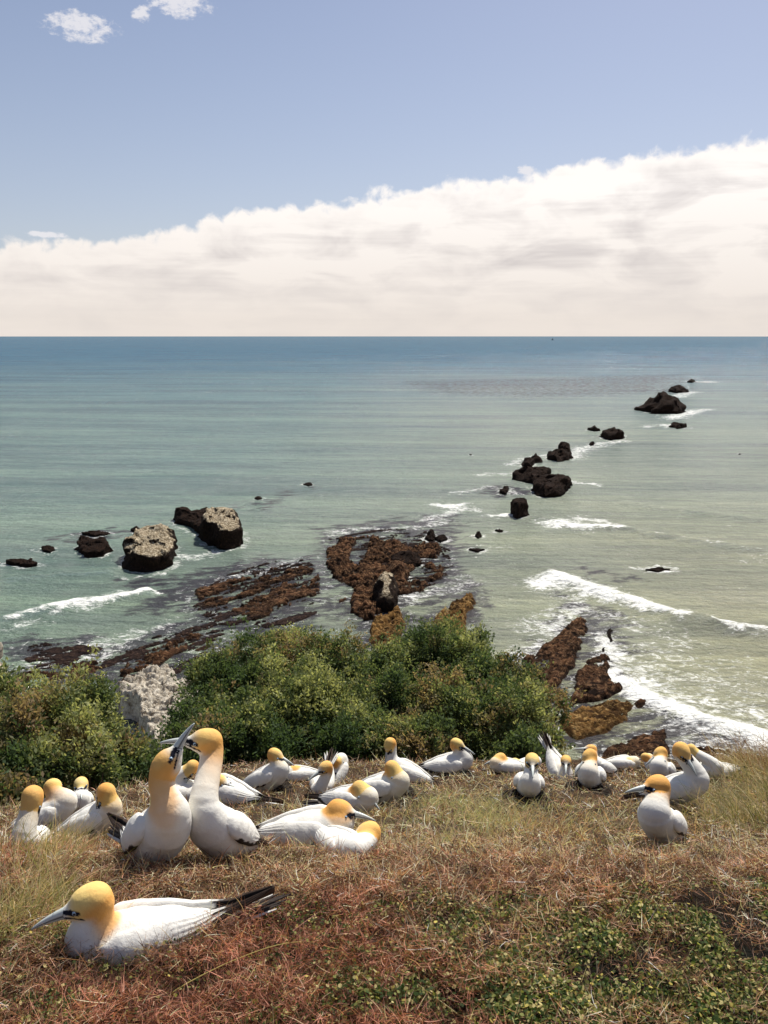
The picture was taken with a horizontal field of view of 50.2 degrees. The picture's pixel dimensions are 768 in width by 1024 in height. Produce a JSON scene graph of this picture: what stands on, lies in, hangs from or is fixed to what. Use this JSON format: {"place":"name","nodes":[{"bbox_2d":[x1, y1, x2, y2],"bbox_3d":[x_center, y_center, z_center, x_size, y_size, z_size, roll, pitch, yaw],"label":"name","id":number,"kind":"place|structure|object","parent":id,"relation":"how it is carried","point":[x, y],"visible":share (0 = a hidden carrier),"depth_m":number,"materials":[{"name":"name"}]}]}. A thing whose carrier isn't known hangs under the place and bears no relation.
{"place":"outdoors","nodes":[
{"label":"outdoors","id":0,"kind":"place"},
{"bbox_2d":[0,336,767,759],"bbox_3d":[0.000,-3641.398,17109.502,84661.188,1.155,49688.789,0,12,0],"label":"sea","id":1,"kind":"structure","parent":0,"point":[116,438],"depth_m":244.88,"materials":[{"name":"liquid"}]},
{"bbox_2d":[0,642,11,675],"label":"rock outcrop","id":2,"kind":"object","parent":1,"relation":"in","point":[1,650],"visible":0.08,"depth_m":102.72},
{"bbox_2d":[6,558,37,567],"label":"sea rock","id":3,"kind":"object","parent":1,"relation":"in","point":[26,563],"visible":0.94,"depth_m":164.14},
{"bbox_2d":[17,670,62,681],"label":"reef shelf","id":4,"kind":"object","parent":1,"relation":"in","point":[49,675],"visible":0.27,"depth_m":110.19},
{"bbox_2d":[41,545,55,552],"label":"sea rock","id":5,"kind":"object","parent":1,"relation":"in","point":[47,549],"visible":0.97,"depth_m":174.92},
{"bbox_2d":[24,642,102,669],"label":"reef shelf","id":6,"kind":"object","parent":1,"relation":"in","point":[60,657],"visible":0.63,"depth_m":117.73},
{"bbox_2d":[69,660,99,678],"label":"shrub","id":7,"kind":"object","parent":1,"relation":"in","point":[94,667],"visible":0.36,"depth_m":112.36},
{"bbox_2d":[74,535,113,557],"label":"sea rock","id":8,"kind":"object","parent":1,"relation":"in","point":[88,547],"visible":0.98,"depth_m":172.84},
{"bbox_2d":[81,530,109,536],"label":"sea rock","id":9,"kind":"object","parent":1,"relation":"in","point":[92,533],"visible":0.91,"depth_m":188.35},
{"bbox_2d":[122,523,177,572],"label":"sea stack","id":10,"kind":"object","parent":1,"relation":"in","point":[148,548],"visible":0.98,"depth_m":163.96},
{"bbox_2d":[115,663,198,750],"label":"rock outcrop","id":11,"kind":"object","parent":1,"relation":"in","point":[149,691],"visible":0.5,"depth_m":98.28,"materials":[{"name":"stone"}]},
{"bbox_2d":[118,633,202,680],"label":"reef shelf","id":12,"kind":"object","parent":1,"relation":"in","point":[162,658],"visible":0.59,"depth_m":116.77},
{"bbox_2d":[99,621,224,674],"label":"reef shelf","id":13,"kind":"object","parent":1,"relation":"in","point":[134,654],"visible":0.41,"depth_m":120.53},
{"bbox_2d":[173,506,242,549],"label":"sea stack","id":14,"kind":"object","parent":1,"relation":"in","point":[219,527],"visible":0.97,"depth_m":181.09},
{"bbox_2d":[192,559,319,628],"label":"reef shelf","id":15,"kind":"object","parent":1,"relation":"in","point":[279,623],"visible":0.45,"depth_m":138.90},
{"bbox_2d":[194,564,319,620],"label":"reef shelf","id":16,"kind":"object","parent":1,"relation":"in","point":[286,592],"visible":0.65,"depth_m":145.06,"materials":[{"name":"stone"}]},
{"bbox_2d":[325,534,444,620],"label":"reef shelf","id":17,"kind":"object","parent":1,"relation":"in","point":[362,577],"visible":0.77,"depth_m":160.16,"materials":[{"name":"stone"}]},
{"bbox_2d":[373,571,399,612],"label":"sea rock","id":18,"kind":"object","parent":1,"relation":"in","point":[386,590],"visible":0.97,"depth_m":139.29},
{"bbox_2d":[369,605,405,651],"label":"reef shelf","id":19,"kind":"object","parent":1,"relation":"in","point":[385,623],"visible":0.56,"depth_m":127.51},
{"bbox_2d":[329,529,452,586],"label":"reef shelf","id":20,"kind":"object","parent":1,"relation":"in","point":[365,544],"visible":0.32,"depth_m":179.32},
{"bbox_2d":[385,560,410,581],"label":"sea rock","id":21,"kind":"object","parent":1,"relation":"in","point":[395,568],"visible":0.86,"depth_m":154.50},
{"bbox_2d":[391,550,421,566],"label":"sea rock","id":22,"kind":"object","parent":1,"relation":"in","point":[410,557],"visible":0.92,"depth_m":164.88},
{"bbox_2d":[424,529,435,541],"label":"sea rock","id":23,"kind":"object","parent":1,"relation":"in","point":[430,536],"visible":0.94,"depth_m":184.42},
{"bbox_2d":[435,534,447,542],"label":"sea rock","id":24,"kind":"object","parent":1,"relation":"in","point":[441,538],"visible":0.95,"depth_m":183.73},
{"bbox_2d":[432,592,475,632],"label":"reef shelf","id":25,"kind":"object","parent":1,"relation":"in","point":[465,603],"visible":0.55,"depth_m":135.83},
{"bbox_2d":[499,486,508,494],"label":"sea rock","id":26,"kind":"object","parent":1,"relation":"in","point":[504,490],"visible":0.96,"depth_m":238.63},
{"bbox_2d":[510,497,528,518],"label":"sea rock","id":27,"kind":"object","parent":1,"relation":"in","point":[519,507],"visible":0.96,"depth_m":207.55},
{"bbox_2d":[512,466,550,483],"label":"sea rock","id":28,"kind":"object","parent":1,"relation":"in","point":[526,474],"visible":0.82,"depth_m":261.03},
{"bbox_2d":[521,453,542,466],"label":"sea rock","id":29,"kind":"object","parent":1,"relation":"in","point":[531,461],"visible":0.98,"depth_m":292.76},
{"bbox_2d":[531,474,572,497],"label":"sea rock","id":30,"kind":"object","parent":1,"relation":"in","point":[551,485],"visible":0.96,"depth_m":238.39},
{"bbox_2d":[523,617,587,702],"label":"reef shelf","id":31,"kind":"object","parent":1,"relation":"in","point":[562,648],"visible":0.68,"depth_m":117.55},
{"bbox_2d":[546,448,572,461],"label":"sea rock","id":32,"kind":"object","parent":1,"relation":"in","point":[560,455],"visible":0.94,"depth_m":302.49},
{"bbox_2d":[558,442,570,449],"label":"sea rock","id":33,"kind":"object","parent":1,"relation":"in","point":[564,445],"visible":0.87,"depth_m":328.31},
{"bbox_2d":[559,699,632,739],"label":"reef shelf","id":34,"kind":"object","parent":1,"relation":"in","point":[607,716],"visible":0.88,"depth_m":97.33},
{"bbox_2d":[569,653,622,706],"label":"reef shelf","id":35,"kind":"object","parent":1,"relation":"in","point":[594,681],"visible":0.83,"depth_m":106.98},
{"bbox_2d":[602,628,612,651],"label":"reef shelf","id":36,"kind":"object","parent":1,"relation":"in","point":[609,631],"visible":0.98,"depth_m":125.17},
{"bbox_2d":[598,427,624,440],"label":"sea rock","id":37,"kind":"object","parent":1,"relation":"in","point":[612,433],"visible":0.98,"depth_m":362.93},
{"bbox_2d":[602,729,669,757],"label":"reef shelf","id":38,"kind":"object","parent":1,"relation":"in","point":[640,744],"visible":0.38,"depth_m":90.94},
{"bbox_2d":[634,698,645,707],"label":"reef shelf","id":39,"kind":"object","parent":1,"relation":"in","point":[640,703],"visible":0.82,"depth_m":101.82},
{"bbox_2d":[645,567,670,572],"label":"sea rock","id":40,"kind":"object","parent":1,"relation":"in","point":[658,569],"visible":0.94,"depth_m":160.29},
{"bbox_2d":[634,391,686,413],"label":"sea rock","id":41,"kind":"object","parent":1,"relation":"in","point":[662,402],"visible":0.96,"depth_m":486.58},
{"bbox_2d":[669,422,686,428],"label":"sea rock","id":42,"kind":"object","parent":1,"relation":"in","point":[676,425],"visible":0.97,"depth_m":407.75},
{"bbox_2d":[668,385,688,392],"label":"sea rock","id":43,"kind":"object","parent":1,"relation":"in","point":[678,389],"visible":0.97,"depth_m":662.72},
{"bbox_2d":[696,746,757,757],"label":"reef shelf","id":44,"kind":"object","parent":1,"relation":"in","point":[701,748],"visible":0.02,"depth_m":90.38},
{"bbox_2d":[0,757,767,1023],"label":"ground","id":45,"kind":"structure","parent":0,"point":[748,953],"depth_m":2.30,"materials":[{"name":"plant"}]},
{"bbox_2d":[0,664,23,728],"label":"shrub","id":46,"kind":"object","parent":45,"relation":"on","point":[9,676],"visible":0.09,"depth_m":7.73,"materials":[{"name":"green plant"}]},
{"bbox_2d":[9,785,51,849],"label":"gannet","id":47,"kind":"object","parent":45,"relation":"on","point":[32,797],"visible":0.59,"depth_m":3.19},
{"bbox_2d":[0,756,63,813],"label":"shrub","id":48,"kind":"object","parent":45,"relation":"on","point":[10,789],"visible":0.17,"depth_m":5.86,"materials":[{"name":"green plant"}]},
{"bbox_2d":[0,673,82,803],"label":"shrub","id":49,"kind":"object","parent":45,"relation":"on","point":[20,718],"visible":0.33,"depth_m":6.41,"materials":[{"name":"green plant"}]},
{"bbox_2d":[5,778,77,832],"bbox_3d":[-1.670,1.442,3.862,0.405,0.283,0.260,-11,16,-41],"label":"gannet","id":50,"kind":"object","parent":45,"relation":"on","point":[52,787],"visible":0.58,"depth_m":3.85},
{"bbox_2d":[0,643,117,738],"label":"shrub","id":51,"kind":"object","parent":45,"relation":"on","point":[55,701],"visible":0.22,"depth_m":7.44,"materials":[{"name":"green plant"}]},
{"bbox_2d":[6,695,133,792],"bbox_3d":[-2.486,2.681,6.661,0.935,2.377,1.094,0,12,0],"label":"shrub","id":52,"kind":"object","parent":45,"relation":"on","point":[98,750],"visible":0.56,"depth_m":6.46,"materials":[{"name":"green plant"}]},
{"bbox_2d":[73,776,93,812],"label":"gannet","id":53,"kind":"object","parent":45,"relation":"on","point":[81,789],"visible":0.64,"depth_m":4.50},
{"bbox_2d":[53,782,121,837],"bbox_3d":[-1.379,1.363,3.643,0.424,0.310,0.163,0,12,0],"label":"gannet","id":54,"kind":"object","parent":45,"relation":"on","point":[107,799],"visible":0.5,"depth_m":3.60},
{"bbox_2d":[40,670,136,740],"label":"shrub","id":55,"kind":"object","parent":45,"relation":"on","point":[101,686],"visible":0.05,"depth_m":7.59,"materials":[{"name":"green plant"}]},
{"bbox_2d":[99,716,155,789],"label":"shrub","id":56,"kind":"object","parent":45,"relation":"on","point":[132,746],"visible":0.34,"depth_m":7.36,"materials":[{"name":"green plant"}]},
{"bbox_2d":[107,723,194,866],"bbox_3d":[-0.868,0.971,2.811,0.571,0.582,0.231,8,15,34],"label":"gannet","id":57,"kind":"object","parent":45,"relation":"on","point":[162,822],"visible":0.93,"depth_m":2.65,"materials":[{"name":"white"}]},
{"bbox_2d":[31,881,290,966],"bbox_3d":[-0.571,1.071,2.143,0.651,0.267,0.204,-1,12,-6],"label":"gannet","id":58,"kind":"object","parent":45,"relation":"on","point":[91,909],"visible":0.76,"depth_m":2.09,"materials":[{"name":"white"}]},
{"bbox_2d":[124,725,199,787],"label":"shrub","id":59,"kind":"object","parent":45,"relation":"on","point":[143,772],"visible":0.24,"depth_m":7.34,"materials":[{"name":"green plant"}]},
{"bbox_2d":[175,760,198,800],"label":"gannet","id":60,"kind":"object","parent":45,"relation":"on","point":[185,775],"visible":0.29,"depth_m":4.93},
{"bbox_2d":[154,707,235,768],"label":"shrub","id":61,"kind":"object","parent":45,"relation":"on","point":[210,721],"visible":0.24,"depth_m":7.75,"materials":[{"name":"green plant"}]},
{"bbox_2d":[159,728,270,860],"bbox_3d":[-0.541,1.084,2.919,0.409,0.640,0.281,-7,14,-31],"label":"gannet","id":62,"kind":"object","parent":45,"relation":"on","point":[217,824],"visible":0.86,"depth_m":2.79,"materials":[{"name":"white"}]},
{"bbox_2d":[158,672,280,765],"bbox_3d":[-1.715,3.258,8.684,1.370,2.942,1.322,0,12,0],"label":"shrub","id":63,"kind":"object","parent":45,"relation":"on","point":[198,707],"visible":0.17,"depth_m":8.67,"materials":[{"name":"green plant"}]},
{"bbox_2d":[170,637,294,713],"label":"shrub","id":64,"kind":"object","parent":45,"relation":"on","point":[215,671],"visible":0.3,"depth_m":9.44,"materials":[{"name":"green plant"}]},
{"bbox_2d":[168,941,335,995],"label":"grass stalk","id":65,"kind":"object","parent":45,"relation":"on","point":[229,962],"depth_m":1.95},
{"bbox_2d":[218,773,286,808],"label":"gannet","id":66,"kind":"object","parent":45,"relation":"on","point":[231,787],"visible":0.61,"depth_m":4.84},
{"bbox_2d":[209,689,310,770],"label":"shrub","id":67,"kind":"object","parent":45,"relation":"on","point":[262,726],"visible":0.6,"depth_m":7.99,"materials":[{"name":"green plant"}]},
{"bbox_2d":[218,650,326,749],"bbox_3d":[-1.241,3.071,9.390,1.394,2.997,1.234,0,12,0],"label":"shrub","id":68,"kind":"object","parent":45,"relation":"on","point":[252,681],"visible":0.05,"depth_m":9.09,"materials":[{"name":"green plant"}]},
{"bbox_2d":[219,615,334,676],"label":"shrub","id":69,"kind":"object","parent":45,"relation":"on","point":[290,654],"visible":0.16,"depth_m":10.04,"materials":[{"name":"green plant"}]},
{"bbox_2d":[253,774,302,795],"bbox_3d":[-0.794,1.867,5.483,0.442,0.107,0.457,6,13,25],"label":"nest","id":70,"kind":"object","parent":45,"relation":"on","point":[285,786],"visible":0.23,"depth_m":5.51,"materials":[{"name":"brown plant"}]},
{"bbox_2d":[242,748,294,790],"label":"gannet","id":71,"kind":"object","parent":70,"relation":"on","point":[274,772],"visible":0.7,"depth_m":5.48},
{"bbox_2d":[253,620,319,671],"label":"shrub","id":72,"kind":"object","parent":45,"relation":"on","point":[295,630],"visible":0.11,"depth_m":10.50,"materials":[{"name":"green plant"}]},
{"bbox_2d":[287,765,336,781],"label":"gannet","id":73,"kind":"object","parent":45,"relation":"on","point":[296,772],"visible":0.54,"depth_m":6.11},
{"bbox_2d":[255,799,375,847],"bbox_3d":[-0.363,1.239,3.216,0.661,0.224,0.208,0,12,0],"label":"gannet","id":74,"kind":"object","parent":45,"relation":"on","point":[311,819],"visible":0.6,"depth_m":3.17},
{"bbox_2d":[252,644,386,760],"bbox_3d":[-0.771,2.656,9.170,1.691,2.274,1.526,0,12,0],"label":"shrub","id":75,"kind":"object","parent":45,"relation":"on","point":[326,688],"visible":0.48,"depth_m":8.88,"materials":[{"name":"green plant"}]},
{"bbox_2d":[308,748,338,793],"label":"gannet","id":76,"kind":"object","parent":45,"relation":"on","point":[322,777],"visible":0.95,"depth_m":5.51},
{"bbox_2d":[278,620,372,724],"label":"shrub","id":77,"kind":"object","parent":45,"relation":"on","point":[340,650],"visible":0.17,"depth_m":9.93,"materials":[{"name":"green plant"}]},
{"bbox_2d":[300,780,379,813],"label":"gannet","id":78,"kind":"object","parent":45,"relation":"on","point":[358,793],"visible":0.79,"depth_m":4.31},
{"bbox_2d":[333,753,348,783],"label":"gannet","id":79,"kind":"object","parent":45,"relation":"on","point":[340,766],"visible":0.4,"depth_m":6.17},
{"bbox_2d":[314,821,380,859],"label":"gannet","id":80,"kind":"object","parent":45,"relation":"on","point":[360,835],"visible":0.58,"depth_m":3.00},
{"bbox_2d":[301,689,403,761],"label":"shrub","id":81,"kind":"object","parent":45,"relation":"on","point":[341,729],"visible":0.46,"depth_m":8.16,"materials":[{"name":"green plant"}]},
{"bbox_2d":[336,651,406,686],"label":"shrub","id":82,"kind":"object","parent":45,"relation":"on","point":[351,675],"visible":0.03,"depth_m":9.89,"materials":[{"name":"green plant"}]},
{"bbox_2d":[0,748,767,1023],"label":"ground cover","id":83,"kind":"object","parent":45,"relation":"on","point":[505,855],"visible":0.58,"depth_m":2.36,"materials":[{"name":"brown plant"}]},
{"bbox_2d":[0,832,767,1023],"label":"creeping plant","id":84,"kind":"object","parent":45,"relation":"on","point":[528,1015],"visible":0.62,"depth_m":1.98,"materials":[{"name":"green plant"}]},
{"bbox_2d":[0,708,767,955],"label":"grass","id":85,"kind":"structure","parent":45,"relation":"on","point":[740,761],"depth_m":4.05,"materials":[{"name":"plant"}]},
{"bbox_2d":[362,760,409,803],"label":"gannet","id":86,"kind":"object","parent":45,"relation":"on","point":[392,779],"visible":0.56,"depth_m":4.79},
{"bbox_2d":[343,631,448,731],"bbox_3d":[0.086,2.741,9.551,1.374,2.485,1.419,0,12,0],"label":"shrub","id":87,"kind":"object","parent":45,"relation":"on","point":[388,675],"visible":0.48,"depth_m":9.31,"materials":[{"name":"green plant"}]},
{"bbox_2d":[349,705,458,761],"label":"shrub","id":88,"kind":"object","parent":45,"relation":"on","point":[412,737],"visible":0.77,"depth_m":7.93,"materials":[{"name":"green plant"}]},
{"bbox_2d":[387,779,430,805],"bbox_3d":[0.087,1.730,5.033,0.370,0.126,0.386,12,17,43],"label":"nest","id":89,"kind":"object","parent":45,"relation":"on","point":[410,789],"visible":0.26,"depth_m":5.03,"materials":[{"name":"brown plant"}]},
{"bbox_2d":[384,737,441,784],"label":"gannet","id":90,"kind":"object","parent":45,"relation":"on","point":[413,771],"visible":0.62,"depth_m":6.06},
{"bbox_2d":[385,613,466,676],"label":"shrub","id":91,"kind":"object","parent":45,"relation":"on","point":[425,634],"visible":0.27,"depth_m":10.24,"materials":[{"name":"green plant"}]},
{"bbox_2d":[400,660,492,753],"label":"shrub","id":92,"kind":"object","parent":45,"relation":"on","point":[440,690],"visible":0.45,"depth_m":8.87,"materials":[{"name":"green plant"}]},
{"bbox_2d":[420,765,476,779],"bbox_3d":[0.502,2.047,6.459,0.471,0.117,0.444,9,15,35],"label":"nest","id":93,"kind":"object","parent":45,"relation":"on","point":[438,775],"visible":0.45,"depth_m":6.42,"materials":[{"name":"brown plant"}]},
{"bbox_2d":[418,738,474,775],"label":"gannet","id":94,"kind":"object","parent":93,"relation":"on","point":[459,758],"visible":0.76,"depth_m":6.46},
{"bbox_2d":[413,615,505,756],"bbox_3d":[1.053,3.034,10.452,1.236,3.477,1.424,-5,13,-21],"label":"shrub","id":95,"kind":"object","parent":45,"relation":"on","point":[465,647],"visible":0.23,"depth_m":10.17,"materials":[{"name":"green plant"}]},
{"bbox_2d":[425,607,494,661],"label":"shrub","id":96,"kind":"object","parent":45,"relation":"on","point":[484,634],"visible":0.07,"depth_m":10.88,"materials":[{"name":"green plant"}]},
{"bbox_2d":[443,661,555,761],"bbox_3d":[1.270,2.369,8.876,1.180,1.626,1.417,3,12,12],"label":"shrub","id":97,"kind":"object","parent":45,"relation":"on","point":[486,708],"visible":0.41,"depth_m":8.61,"materials":[{"name":"green plant"}]},
{"bbox_2d":[484,753,545,772],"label":"gannet","id":98,"kind":"object","parent":45,"relation":"on","point":[499,762],"visible":0.66,"depth_m":6.55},
{"bbox_2d":[481,714,558,763],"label":"shrub","id":99,"kind":"object","parent":45,"relation":"on","point":[522,745],"visible":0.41,"depth_m":7.85,"materials":[{"name":"green plant"}]},
{"bbox_2d":[489,782,560,809],"bbox_3d":[0.823,1.662,4.714,0.386,0.107,0.368,-3,12,-13],"label":"nest","id":100,"kind":"object","parent":45,"relation":"on","point":[515,794],"visible":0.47,"depth_m":4.75,"materials":[{"name":"brown plant"}]},
{"bbox_2d":[513,753,544,797],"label":"gannet","id":101,"kind":"object","parent":100,"relation":"on","point":[529,782],"visible":0.98,"depth_m":4.72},
{"bbox_2d":[468,641,586,734],"bbox_3d":[1.502,2.809,9.820,1.270,2.448,1.277,-7,14,-31],"label":"shrub","id":102,"kind":"object","parent":45,"relation":"on","point":[505,667],"visible":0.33,"depth_m":9.60,"materials":[{"name":"green plant"}]},
{"bbox_2d":[490,687,574,755],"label":"shrub","id":103,"kind":"object","parent":45,"relation":"on","point":[554,736],"visible":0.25,"depth_m":8.48,"materials":[{"name":"green plant"}]},
{"bbox_2d":[538,732,572,780],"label":"gannet","id":104,"kind":"object","parent":45,"relation":"on","point":[556,761],"visible":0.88,"depth_m":6.18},
{"bbox_2d":[574,748,605,787],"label":"gannet","id":105,"kind":"object","parent":45,"relation":"on","point":[589,772],"visible":0.97,"depth_m":5.17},
{"bbox_2d":[561,774,620,797],"bbox_3d":[1.296,1.748,5.129,0.376,0.105,0.346,8,15,34],"label":"nest","id":106,"kind":"object","parent":45,"relation":"on","point":[604,791],"visible":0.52,"depth_m":5.16,"materials":[{"name":"brown plant"}]},
{"bbox_2d":[574,744,622,776],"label":"gannet","id":107,"kind":"object","parent":45,"relation":"on","point":[609,767],"visible":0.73,"depth_m":6.20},
{"bbox_2d":[605,755,641,769],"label":"gannet","id":108,"kind":"object","parent":45,"relation":"on","point":[619,761],"visible":0.62,"depth_m":7.00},
{"bbox_2d":[639,753,652,769],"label":"gannet","id":109,"kind":"object","parent":45,"relation":"on","point":[645,758],"visible":0.16,"depth_m":6.78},
{"bbox_2d":[625,774,687,844],"bbox_3d":[1.300,1.379,3.687,0.485,0.463,0.206,-10,16,-38],"label":"gannet","id":110,"kind":"object","parent":45,"relation":"on","point":[657,816],"visible":0.94,"depth_m":3.53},
{"bbox_2d":[645,746,675,775],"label":"gannet","id":111,"kind":"object","parent":45,"relation":"on","point":[658,763],"visible":0.84,"depth_m":6.01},
{"bbox_2d":[618,742,709,804],"bbox_3d":[1.646,1.570,4.844,0.517,0.474,0.206,9,15,35],"label":"gannet","id":112,"kind":"object","parent":45,"relation":"on","point":[694,775],"visible":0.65,"depth_m":4.72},
{"bbox_2d":[675,744,723,778],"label":"gannet","id":113,"kind":"object","parent":45,"relation":"on","point":[700,756],"visible":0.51,"depth_m":6.34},
{"bbox_2d":[719,762,753,777],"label":"gannet","id":114,"kind":"object","parent":45,"relation":"on","point":[726,772],"visible":0.32,"depth_m":6.40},
{"bbox_2d":[0,0,767,335],"label":"sky","id":115,"kind":"structure","parent":0,"point":[168,167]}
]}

